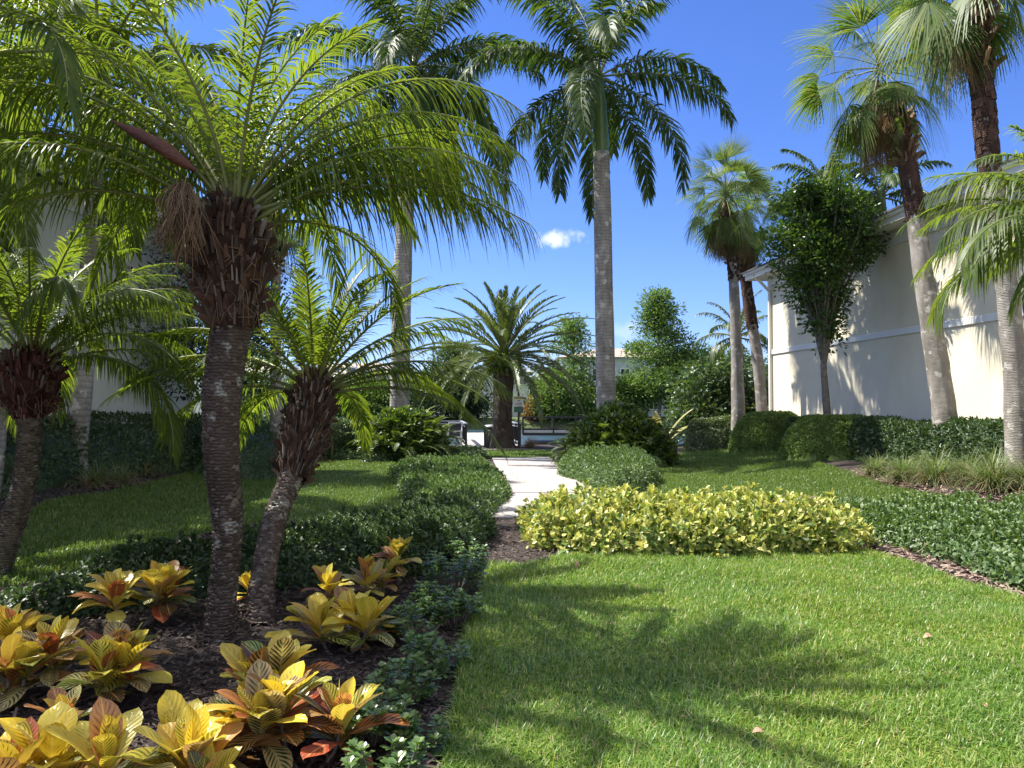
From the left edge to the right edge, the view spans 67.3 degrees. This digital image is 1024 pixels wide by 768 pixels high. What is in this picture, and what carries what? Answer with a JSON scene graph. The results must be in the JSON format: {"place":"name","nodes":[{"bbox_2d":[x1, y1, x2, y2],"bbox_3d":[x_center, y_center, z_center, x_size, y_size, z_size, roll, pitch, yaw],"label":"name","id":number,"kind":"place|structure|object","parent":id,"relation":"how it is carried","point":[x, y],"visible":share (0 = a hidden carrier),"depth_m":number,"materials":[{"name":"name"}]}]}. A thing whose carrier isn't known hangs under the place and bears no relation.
{"place":"outdoors","nodes":[
{"label":"outdoors","id":0,"kind":"place"},
{"bbox_2d":[0,458,402,587],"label":"lawn","id":1,"kind":"structure","parent":0,"point":[68,512],"depth_m":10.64,"materials":[{"name":"green plant"}]},
{"bbox_2d":[0,208,209,577],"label":"pygmy date palm","id":2,"kind":"object","parent":1,"relation":"on","point":[35,373],"visible":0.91,"depth_m":7.09,"materials":[{"name":"green plant"}]},
{"bbox_2d":[263,153,340,439],"bbox_3d":[-5.314,-1.779,17.594,2.907,7.583,3.060,0,-2,0],"label":"fan palm","id":3,"kind":"object","parent":1,"relation":"on","point":[283,252],"visible":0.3,"depth_m":17.46,"materials":[{"name":"green plant"}]},
{"bbox_2d":[0,445,1022,767],"bbox_3d":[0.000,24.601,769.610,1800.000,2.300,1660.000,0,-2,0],"label":"ground","id":4,"kind":"structure","parent":0,"point":[356,663],"depth_m":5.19,"materials":[{"name":"soil"}]},
{"bbox_2d":[0,603,63,654],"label":"croton","id":5,"kind":"object","parent":4,"relation":"on","point":[12,620],"visible":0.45,"depth_m":4.63,"materials":[{"name":"yellow plant"}]},
{"bbox_2d":[0,626,82,711],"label":"croton","id":6,"kind":"object","parent":4,"relation":"on","point":[20,663],"visible":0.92,"depth_m":4.10,"materials":[{"name":"yellow plant"}]},
{"bbox_2d":[16,615,93,688],"bbox_3d":[-2.496,1.513,4.253,0.411,0.469,0.370,0,-2,0],"label":"croton","id":7,"kind":"object","parent":4,"relation":"on","point":[57,630],"visible":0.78,"depth_m":4.23,"materials":[{"name":"yellow plant"}]},
{"bbox_2d":[24,684,91,717],"bbox_3d":[-2.064,1.588,3.562,0.338,0.342,0.342,1,-2,-27],"label":"croton","id":8,"kind":"object","parent":4,"relation":"on","point":[55,695],"visible":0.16,"depth_m":3.59,"materials":[{"name":"yellow plant"}]},
{"bbox_2d":[0,701,131,767],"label":"croton","id":9,"kind":"object","parent":4,"relation":"on","point":[30,742],"visible":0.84,"depth_m":2.97,"materials":[{"name":"yellow plant"}]},
{"bbox_2d":[0,146,195,424],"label":"white building","id":10,"kind":"structure","parent":4,"relation":"on","point":[104,390],"depth_m":16.45,"materials":[{"name":"paint"}]},
{"bbox_2d":[0,0,213,228],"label":"pygmy date palm","id":11,"kind":"object","parent":4,"relation":"on","point":[65,52],"visible":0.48,"depth_m":5.76,"materials":[{"name":"green plant"}]},
{"bbox_2d":[50,620,172,702],"bbox_3d":[-2.146,1.524,4.179,0.559,0.456,0.770,1,-2,-24],"label":"croton","id":12,"kind":"object","parent":4,"relation":"on","point":[118,654],"visible":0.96,"depth_m":4.05,"materials":[{"name":"yellow plant"}]},
{"bbox_2d":[0,469,251,547],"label":"mulch","id":13,"kind":"object","parent":4,"relation":"on","point":[40,497],"visible":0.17,"depth_m":11.92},
{"bbox_2d":[0,0,183,495],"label":"royal palm","id":14,"kind":"object","parent":13,"relation":"on","point":[25,241],"visible":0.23,"depth_m":11.04,"materials":[{"name":"green plant"}]},
{"bbox_2d":[62,456,134,491],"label":"grass tuft","id":15,"kind":"object","parent":13,"relation":"on","point":[95,480],"visible":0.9,"depth_m":12.46,"materials":[{"name":"green plant"}]},
{"bbox_2d":[80,456,150,485],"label":"grass tuft","id":16,"kind":"object","parent":13,"relation":"on","point":[122,477],"visible":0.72,"depth_m":13.08,"materials":[{"name":"green plant"}]},
{"bbox_2d":[0,0,264,477],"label":"royal palm","id":17,"kind":"object","parent":13,"relation":"on","point":[80,407],"visible":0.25,"depth_m":12.92,"materials":[{"name":"green plant"}]},
{"bbox_2d":[132,455,166,476],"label":"grass tuft","id":18,"kind":"object","parent":13,"relation":"on","point":[146,469],"visible":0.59,"depth_m":14.52,"materials":[{"name":"green plant"}]},
{"bbox_2d":[68,560,199,627],"bbox_3d":[-2.654,1.541,5.501,0.565,0.502,0.874,-1,-2,42],"label":"croton","id":19,"kind":"object","parent":4,"relation":"on","point":[161,580],"visible":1,"depth_m":5.48,"materials":[{"name":"yellow plant"}]},
{"bbox_2d":[45,690,243,767],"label":"croton","id":20,"kind":"object","parent":4,"relation":"on","point":[112,730],"visible":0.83,"depth_m":3.04,"materials":[{"name":"yellow plant"}]},
{"bbox_2d":[0,410,361,498],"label":"wall hedge","id":21,"kind":"object","parent":4,"relation":"on","point":[136,439],"depth_m":13.87,"materials":[{"name":"green plant"}]},
{"bbox_2d":[187,742,241,767],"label":"croton","id":22,"kind":"object","parent":4,"relation":"on","point":[208,757],"visible":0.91,"depth_m":3.02,"materials":[{"name":"yellow plant"}]},
{"bbox_2d":[104,211,333,403],"bbox_3d":[-6.551,-1.179,17.525,4.808,6.292,4.914,0,-2,0],"label":"shade tree","id":23,"kind":"object","parent":4,"relation":"on","point":[202,348],"visible":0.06,"depth_m":17.11,"materials":[{"name":"green plant"}]},
{"bbox_2d":[170,694,281,767],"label":"croton","id":24,"kind":"object","parent":4,"relation":"on","point":[226,719],"visible":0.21,"depth_m":3.36,"materials":[{"name":"orange plant"}]},
{"bbox_2d":[188,425,280,480],"bbox_3d":[-5.905,1.509,17.145,2.335,1.284,3.236,0,-2,0],"label":"clipped shrub","id":25,"kind":"object","parent":4,"relation":"on","point":[257,451],"visible":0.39,"depth_m":16.14,"materials":[{"name":"green plant"}]},
{"bbox_2d":[237,570,250,600],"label":"croton","id":26,"kind":"object","parent":4,"relation":"on","point":[244,579],"visible":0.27,"depth_m":5.99,"materials":[{"name":"yellow plant"}]},
{"bbox_2d":[0,491,499,623],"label":"hedge","id":27,"kind":"object","parent":4,"relation":"on","point":[341,541],"visible":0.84,"depth_m":6.97,"materials":[{"name":"green plant"}]},
{"bbox_2d":[0,0,543,645],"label":"pygmy date palm","id":28,"kind":"object","parent":4,"relation":"on","point":[224,234],"visible":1,"depth_m":5.15,"materials":[{"name":"green plant"}]},
{"bbox_2d":[208,629,341,742],"bbox_3d":[-1.188,1.477,3.809,0.527,0.532,0.627,-2,-2,44],"label":"croton","id":29,"kind":"object","parent":4,"relation":"on","point":[282,652],"visible":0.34,"depth_m":3.80,"materials":[{"name":"yellow plant"}]},
{"bbox_2d":[207,659,409,767],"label":"croton","id":30,"kind":"object","parent":4,"relation":"on","point":[282,701],"visible":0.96,"depth_m":3.40,"materials":[{"name":"yellow plant"}]},
{"bbox_2d":[97,244,519,625],"bbox_3d":[-1.905,0.315,7.139,3.411,3.119,3.166,1,-2,-32],"label":"pygmy date palm","id":31,"kind":"object","parent":4,"relation":"on","point":[310,410],"visible":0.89,"depth_m":6.74,"materials":[{"name":"green plant"}]},
{"bbox_2d":[300,563,353,606],"bbox_3d":[-1.405,1.592,5.959,0.418,0.395,0.466,0,-2,0],"label":"croton","id":32,"kind":"object","parent":4,"relation":"on","point":[329,578],"visible":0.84,"depth_m":5.94,"materials":[{"name":"yellow plant"}]},
{"bbox_2d":[265,585,403,654],"bbox_3d":[-1.128,1.592,5.071,0.868,0.510,0.721,0,-2,0],"label":"croton","id":33,"kind":"object","parent":4,"relation":"on","point":[319,619],"visible":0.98,"depth_m":4.95,"materials":[{"name":"yellow plant"}]},
{"bbox_2d":[323,444,361,460],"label":"hedge","id":34,"kind":"object","parent":4,"relation":"on","point":[339,454],"visible":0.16,"depth_m":22.13,"materials":[{"name":"green plant"}]},
{"bbox_2d":[342,555,393,596],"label":"croton","id":35,"kind":"object","parent":4,"relation":"on","point":[369,574],"visible":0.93,"depth_m":6.19,"materials":[{"name":"yellow plant"}]},
{"bbox_2d":[332,686,415,749],"bbox_3d":[-0.674,1.600,3.633,0.412,0.260,0.467,-1,-2,32],"label":"leafy plant","id":36,"kind":"object","parent":4,"relation":"on","point":[375,706],"visible":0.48,"depth_m":3.60,"materials":[{"name":"green plant"}]},
{"bbox_2d":[340,733,429,767],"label":"leafy plant","id":37,"kind":"object","parent":4,"relation":"on","point":[394,759],"visible":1,"depth_m":3.23,"materials":[{"name":"green plant"}]},
{"bbox_2d":[373,556,403,593],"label":"croton","id":38,"kind":"object","parent":4,"relation":"on","point":[391,564],"visible":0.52,"depth_m":6.50,"materials":[{"name":"yellow plant"}]},
{"bbox_2d":[369,536,425,584],"bbox_3d":[-1.030,1.593,6.908,0.511,0.475,0.397,-1,-2,24],"label":"croton","id":39,"kind":"object","parent":4,"relation":"on","point":[399,546],"visible":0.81,"depth_m":6.86,"materials":[{"name":"yellow plant"}]},
{"bbox_2d":[361,653,441,704],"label":"leafy plant","id":40,"kind":"object","parent":4,"relation":"on","point":[422,685],"visible":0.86,"depth_m":4.13,"materials":[{"name":"green plant"}]},
{"bbox_2d":[343,404,466,460],"bbox_3d":[-3.188,1.536,22.831,3.714,1.872,3.322,0,-2,0],"label":"cycad mound","id":41,"kind":"object","parent":4,"relation":"on","point":[404,431],"visible":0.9,"depth_m":22.20,"materials":[{"name":"green plant"}]},
{"bbox_2d":[375,599,436,643],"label":"leafy plant","id":42,"kind":"object","parent":4,"relation":"on","point":[412,610],"visible":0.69,"depth_m":5.20,"materials":[{"name":"green plant"}]},
{"bbox_2d":[268,0,557,407],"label":"royal palm","id":43,"kind":"object","parent":4,"relation":"on","point":[401,42],"visible":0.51,"depth_m":24.53,"materials":[{"name":"green plant"}]},
{"bbox_2d":[380,701,450,757],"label":"leafy plant","id":44,"kind":"object","parent":4,"relation":"on","point":[412,717],"visible":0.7,"depth_m":3.53,"materials":[{"name":"green plant"}]},
{"bbox_2d":[353,444,487,462],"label":"hedge","id":45,"kind":"object","parent":4,"relation":"on","point":[469,451],"visible":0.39,"depth_m":22.10,"materials":[{"name":"green plant"}]},
{"bbox_2d":[406,580,455,618],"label":"leafy plant","id":46,"kind":"object","parent":4,"relation":"on","point":[424,590],"visible":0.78,"depth_m":5.90,"materials":[{"name":"green plant"}]},
{"bbox_2d":[398,630,470,679],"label":"leafy plant","id":47,"kind":"object","parent":4,"relation":"on","point":[426,646],"visible":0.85,"depth_m":4.61,"materials":[{"name":"green plant"}]},
{"bbox_2d":[385,452,512,515],"bbox_3d":[-1.312,1.864,15.499,2.628,0.554,9.742,0,-2,-8],"label":"hedge","id":48,"kind":"object","parent":4,"relation":"on","point":[443,475],"visible":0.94,"depth_m":14.05,"materials":[{"name":"green plant"}]},
{"bbox_2d":[419,550,489,596],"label":"leafy plant","id":49,"kind":"object","parent":4,"relation":"on","point":[463,571],"visible":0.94,"depth_m":6.42,"materials":[{"name":"green plant"}]},
{"bbox_2d":[424,588,485,628],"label":"leafy plant","id":50,"kind":"object","parent":4,"relation":"on","point":[462,602],"visible":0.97,"depth_m":5.54,"materials":[{"name":"green plant"}]},
{"bbox_2d":[444,538,491,570],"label":"leafy plant","id":51,"kind":"object","parent":4,"relation":"on","point":[473,554],"visible":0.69,"depth_m":7.49,"materials":[{"name":"green plant"}]},
{"bbox_2d":[410,281,595,448],"bbox_3d":[-0.280,-0.664,29.562,7.709,6.393,7.708,0,-2,0],"label":"date palm","id":52,"kind":"object","parent":4,"relation":"on","point":[508,375],"visible":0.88,"depth_m":29.17,"materials":[{"name":"green plant"}]},
{"bbox_2d":[514,371,523,447],"bbox_3d":[0.256,0.992,29.405,0.370,3.100,0.118,0,-2,0],"label":"warning sign","id":53,"kind":"object","parent":4,"relation":"on","point":[518,400],"visible":0.98,"depth_m":29.37,"materials":[{"name":"white metal"}]},
{"bbox_2d":[443,0,737,408],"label":"royal palm","id":54,"kind":"object","parent":4,"relation":"on","point":[593,99],"visible":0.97,"depth_m":22.18,"materials":[{"name":"green plant"}]},
{"bbox_2d":[522,416,686,444],"bbox_3d":[6.607,2.439,38.595,12.185,1.605,1.500,0,-2,0],"label":"railing","id":55,"kind":"object","parent":4,"relation":"on","point":[552,431],"visible":0.13,"depth_m":37.94,"materials":[{"name":"black metal"}]},
{"bbox_2d":[556,442,662,498],"bbox_3d":[2.269,1.768,16.667,2.584,0.787,7.207,0,-2,0],"label":"hedge","id":56,"kind":"object","parent":4,"relation":"on","point":[634,467],"visible":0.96,"depth_m":15.78,"materials":[{"name":"green plant"}]},
{"bbox_2d":[547,399,700,466],"bbox_3d":[2.959,1.413,20.679,4.102,1.999,3.191,0,-2,0],"label":"cycad mound","id":57,"kind":"object","parent":4,"relation":"on","point":[615,423],"visible":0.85,"depth_m":20.21,"materials":[{"name":"green plant"}]},
{"bbox_2d":[512,478,883,561],"bbox_3d":[2.213,1.563,9.433,4.448,0.827,3.308,0,-2,0],"label":"golden shrub","id":58,"kind":"object","parent":4,"relation":"on","point":[586,518],"visible":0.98,"depth_m":8.38,"materials":[{"name":"yellow plant"}]},
{"bbox_2d":[681,414,730,451],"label":"clipped shrub","id":59,"kind":"object","parent":4,"relation":"on","point":[707,433],"visible":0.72,"depth_m":24.52,"materials":[{"name":"green plant"}]},
{"bbox_2d":[656,352,768,441],"bbox_3d":[8.516,0.938,31.049,5.127,4.407,5.186,0,-2,0],"label":"broad bush","id":60,"kind":"object","parent":4,"relation":"on","point":[710,386],"visible":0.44,"depth_m":30.52,"materials":[{"name":"green plant"}]},
{"bbox_2d":[674,132,773,430],"bbox_3d":[6.910,-2.997,24.484,3.236,10.213,3.374,0,-2,0],"label":"fan palm","id":61,"kind":"object","parent":4,"relation":"on","point":[724,232],"visible":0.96,"depth_m":24.32,"materials":[{"name":"green plant"}]},
{"bbox_2d":[692,290,767,370],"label":"coconut palm","id":62,"kind":"object","parent":4,"relation":"on","point":[719,351],"visible":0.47,"depth_m":28.90,"materials":[{"name":"green plant"}]},
{"bbox_2d":[703,163,782,411],"bbox_3d":[8.324,-2.720,27.240,3.427,9.935,3.227,0,-2,0],"label":"fan palm","id":63,"kind":"object","parent":4,"relation":"on","point":[749,260],"visible":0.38,"depth_m":27.10,"materials":[{"name":"green plant"}]},
{"bbox_2d":[727,410,797,453],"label":"clipped shrub","id":64,"kind":"object","parent":4,"relation":"on","point":[752,431],"visible":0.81,"depth_m":21.99,"materials":[{"name":"green plant"}]},
{"bbox_2d":[750,169,890,414],"bbox_3d":[7.840,-1.736,19.324,3.494,7.308,3.618,0,-2,0],"label":"vase tree","id":65,"kind":"object","parent":4,"relation":"on","point":[827,247],"visible":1,"depth_m":18.84,"materials":[{"name":"green plant"}]},
{"bbox_2d":[778,412,864,460],"bbox_3d":[8.092,1.341,19.118,2.891,1.270,2.329,0,-2,0],"label":"clipped shrub","id":66,"kind":"object","parent":4,"relation":"on","point":[815,437],"visible":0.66,"depth_m":18.50,"materials":[{"name":"green plant"}]},
{"bbox_2d":[762,133,896,228],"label":"royal palm","id":67,"kind":"object","parent":4,"relation":"on","point":[800,168],"visible":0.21,"depth_m":29.00,"materials":[{"name":"green plant"}]},
{"bbox_2d":[782,0,967,436],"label":"fan palm","id":68,"kind":"object","parent":4,"relation":"on","point":[885,122],"visible":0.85,"depth_m":16.11,"materials":[{"name":"green plant"}]},
{"bbox_2d":[740,152,1023,420],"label":"cream building","id":69,"kind":"structure","parent":4,"relation":"on","point":[879,369],"depth_m":19.10,"materials":[{"name":"paint"}]},
{"bbox_2d":[818,126,951,227],"bbox_3d":[13.592,-3.503,27.561,4.480,11.903,4.464,1,-2,-39],"label":"royal palm","id":70,"kind":"object","parent":4,"relation":"on","point":[889,180],"visible":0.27,"depth_m":27.46,"materials":[{"name":"green plant"}]},
{"bbox_2d":[783,413,1003,470],"bbox_3d":[8.645,1.261,16.458,1.565,1.249,12.455,0,-2,-6],"label":"wall hedge","id":71,"kind":"object","parent":4,"relation":"on","point":[892,435],"depth_m":15.67,"materials":[{"name":"green plant"}]},
{"bbox_2d":[785,467,1023,596],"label":"mulch","id":72,"kind":"object","parent":4,"relation":"on","point":[949,567],"visible":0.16,"depth_m":8.20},
{"bbox_2d":[845,450,893,477],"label":"grass tuft","id":73,"kind":"object","parent":72,"relation":"on","point":[867,470],"visible":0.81,"depth_m":14.66,"materials":[{"name":"green plant"}]},
{"bbox_2d":[869,449,927,484],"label":"grass tuft","id":74,"kind":"object","parent":72,"relation":"on","point":[904,465],"visible":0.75,"depth_m":13.52,"materials":[{"name":"green plant"}]},
{"bbox_2d":[889,442,976,487],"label":"grass tuft","id":75,"kind":"object","parent":72,"relation":"on","point":[929,479],"visible":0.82,"depth_m":12.77,"materials":[{"name":"green plant"}]},
{"bbox_2d":[914,425,955,470],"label":"pale shrub","id":76,"kind":"object","parent":72,"relation":"on","point":[930,453],"visible":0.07,"depth_m":14.98,"materials":[{"name":"green plant"}]},
{"bbox_2d":[921,446,991,485],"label":"grass tuft","id":77,"kind":"object","parent":72,"relation":"on","point":[959,471],"visible":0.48,"depth_m":12.56,"materials":[{"name":"green plant"}]},
{"bbox_2d":[893,124,1023,337],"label":"pygmy date palm","id":78,"kind":"object","parent":72,"relation":"on","point":[1009,255],"visible":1,"depth_m":7.05,"materials":[{"name":"green plant"}]},
{"bbox_2d":[937,440,1023,494],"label":"grass tuft","id":79,"kind":"object","parent":72,"relation":"on","point":[986,476],"visible":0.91,"depth_m":11.65,"materials":[{"name":"green plant"}]},
{"bbox_2d":[977,452,1023,493],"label":"grass tuft","id":80,"kind":"object","parent":72,"relation":"on","point":[1020,474],"visible":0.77,"depth_m":11.38,"materials":[{"name":"green plant"}]},
{"bbox_2d":[836,489,1023,590],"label":"ground cover","id":81,"kind":"object","parent":4,"relation":"on","point":[984,536],"visible":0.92,"depth_m":8.43,"materials":[{"name":"green plant"}]},
{"bbox_2d":[866,0,1023,484],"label":"fan palm","id":82,"kind":"object","parent":4,"relation":"on","point":[972,39],"visible":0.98,"depth_m":12.28,"materials":[{"name":"green plant"}]},
{"bbox_2d":[0,0,1023,376],"label":"sky","id":83,"kind":"structure","parent":0,"point":[741,41],"materials":[{"name":"blue"}]},
{"bbox_2d":[482,448,552,457],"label":"grass","id":84,"kind":"structure","parent":0,"point":[522,453],"depth_m":25.01,"materials":[{"name":"green plant"}]},
{"bbox_2d":[354,416,681,428],"bbox_3d":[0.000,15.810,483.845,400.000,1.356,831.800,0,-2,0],"label":"bank","id":85,"kind":"structure","parent":0,"point":[489,420],"depth_m":69.67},
{"bbox_2d":[197,368,282,412],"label":"tree","id":86,"kind":"object","parent":85,"relation":"on","point":[248,395],"visible":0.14,"depth_m":69.13,"materials":[{"name":"green plant"}]},
{"bbox_2d":[286,363,419,416],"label":"house","id":87,"kind":"structure","parent":85,"relation":"on","point":[355,367],"depth_m":79.99,"materials":[{"name":"white paint"}]},
{"bbox_2d":[337,374,389,419],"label":"tree","id":88,"kind":"object","parent":85,"relation":"on","point":[370,402],"visible":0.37,"depth_m":68.84,"materials":[{"name":"green plant"}]},
{"bbox_2d":[364,379,418,420],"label":"bank tree","id":89,"kind":"object","parent":85,"relation":"on","point":[383,401],"visible":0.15,"depth_m":69.05,"materials":[{"name":"green plant"}]},
{"bbox_2d":[410,364,456,420],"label":"tree","id":90,"kind":"object","parent":85,"relation":"on","point":[427,404],"visible":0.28,"depth_m":69.16,"materials":[{"name":"green plant"}]},
{"bbox_2d":[420,338,488,419],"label":"tree","id":91,"kind":"object","parent":85,"relation":"on","point":[448,355],"visible":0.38,"depth_m":69.62,"materials":[{"name":"green plant"}]},
{"bbox_2d":[441,386,492,421],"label":"tree","id":92,"kind":"object","parent":85,"relation":"on","point":[476,409],"visible":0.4,"depth_m":69.92,"materials":[{"name":"green plant"}]},
{"bbox_2d":[474,355,532,416],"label":"house","id":93,"kind":"structure","parent":85,"relation":"on","point":[514,414],"depth_m":78.00,"materials":[{"name":"white paint"}]},
{"bbox_2d":[521,394,552,422],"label":"bank bush","id":94,"kind":"object","parent":85,"relation":"on","point":[531,413],"visible":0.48,"depth_m":69.90,"materials":[{"name":"orange plant"}]},
{"bbox_2d":[513,364,595,422],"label":"tree","id":95,"kind":"object","parent":85,"relation":"on","point":[562,394],"visible":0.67,"depth_m":69.01,"materials":[{"name":"green plant"}]},
{"bbox_2d":[531,314,595,384],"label":"tree","id":96,"kind":"object","parent":85,"relation":"on","point":[570,325],"visible":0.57,"depth_m":71.42,"materials":[{"name":"green plant"}]},
{"bbox_2d":[561,382,632,420],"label":"tree","id":97,"kind":"object","parent":85,"relation":"on","point":[591,393],"visible":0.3,"depth_m":68.86,"materials":[{"name":"green plant"}]},
{"bbox_2d":[556,349,677,415],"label":"house","id":98,"kind":"structure","parent":85,"relation":"on","point":[622,358],"depth_m":82.09,"materials":[{"name":"white paint"}]},
{"bbox_2d":[615,371,662,414],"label":"tree","id":99,"kind":"object","parent":85,"relation":"on","point":[628,386],"visible":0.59,"depth_m":70.57,"materials":[{"name":"green plant"}]},
{"bbox_2d":[617,285,703,415],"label":"tree","id":100,"kind":"object","parent":85,"relation":"on","point":[657,318],"visible":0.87,"depth_m":69.60,"materials":[{"name":"green plant"}]},
{"bbox_2d":[649,341,743,415],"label":"tree","id":101,"kind":"object","parent":85,"relation":"on","point":[702,350],"visible":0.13,"depth_m":69.43,"materials":[{"name":"green plant"}]},
{"bbox_2d":[488,449,603,519],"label":"path","id":102,"kind":"structure","parent":0,"point":[535,472],"depth_m":16.39,"materials":[{"name":"concrete"}]},
{"bbox_2d":[446,429,684,444],"bbox_3d":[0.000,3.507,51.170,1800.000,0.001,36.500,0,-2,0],"label":"water","id":103,"kind":"structure","parent":0,"point":[524,438],"depth_m":49.83,"materials":[{"name":"blue liquid"}]},
{"bbox_2d":[456,433,517,446],"bbox_3d":[-1.526,3.670,37.682,2.200,2.050,14.989,0,-2,-6],"label":"dock","id":104,"kind":"object","parent":103,"relation":"in","point":[474,439],"visible":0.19,"depth_m":35.93,"materials":[{"name":"white concrete"}]},
{"bbox_2d":[429,544,1023,767],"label":"grass","id":105,"kind":"structure","parent":0,"point":[724,668],"depth_m":4.58,"materials":[{"name":"green plant"}]},
{"bbox_2d":[643,449,945,507],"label":"lawn","id":106,"kind":"structure","parent":0,"point":[804,483],"depth_m":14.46,"materials":[{"name":"green plant"}]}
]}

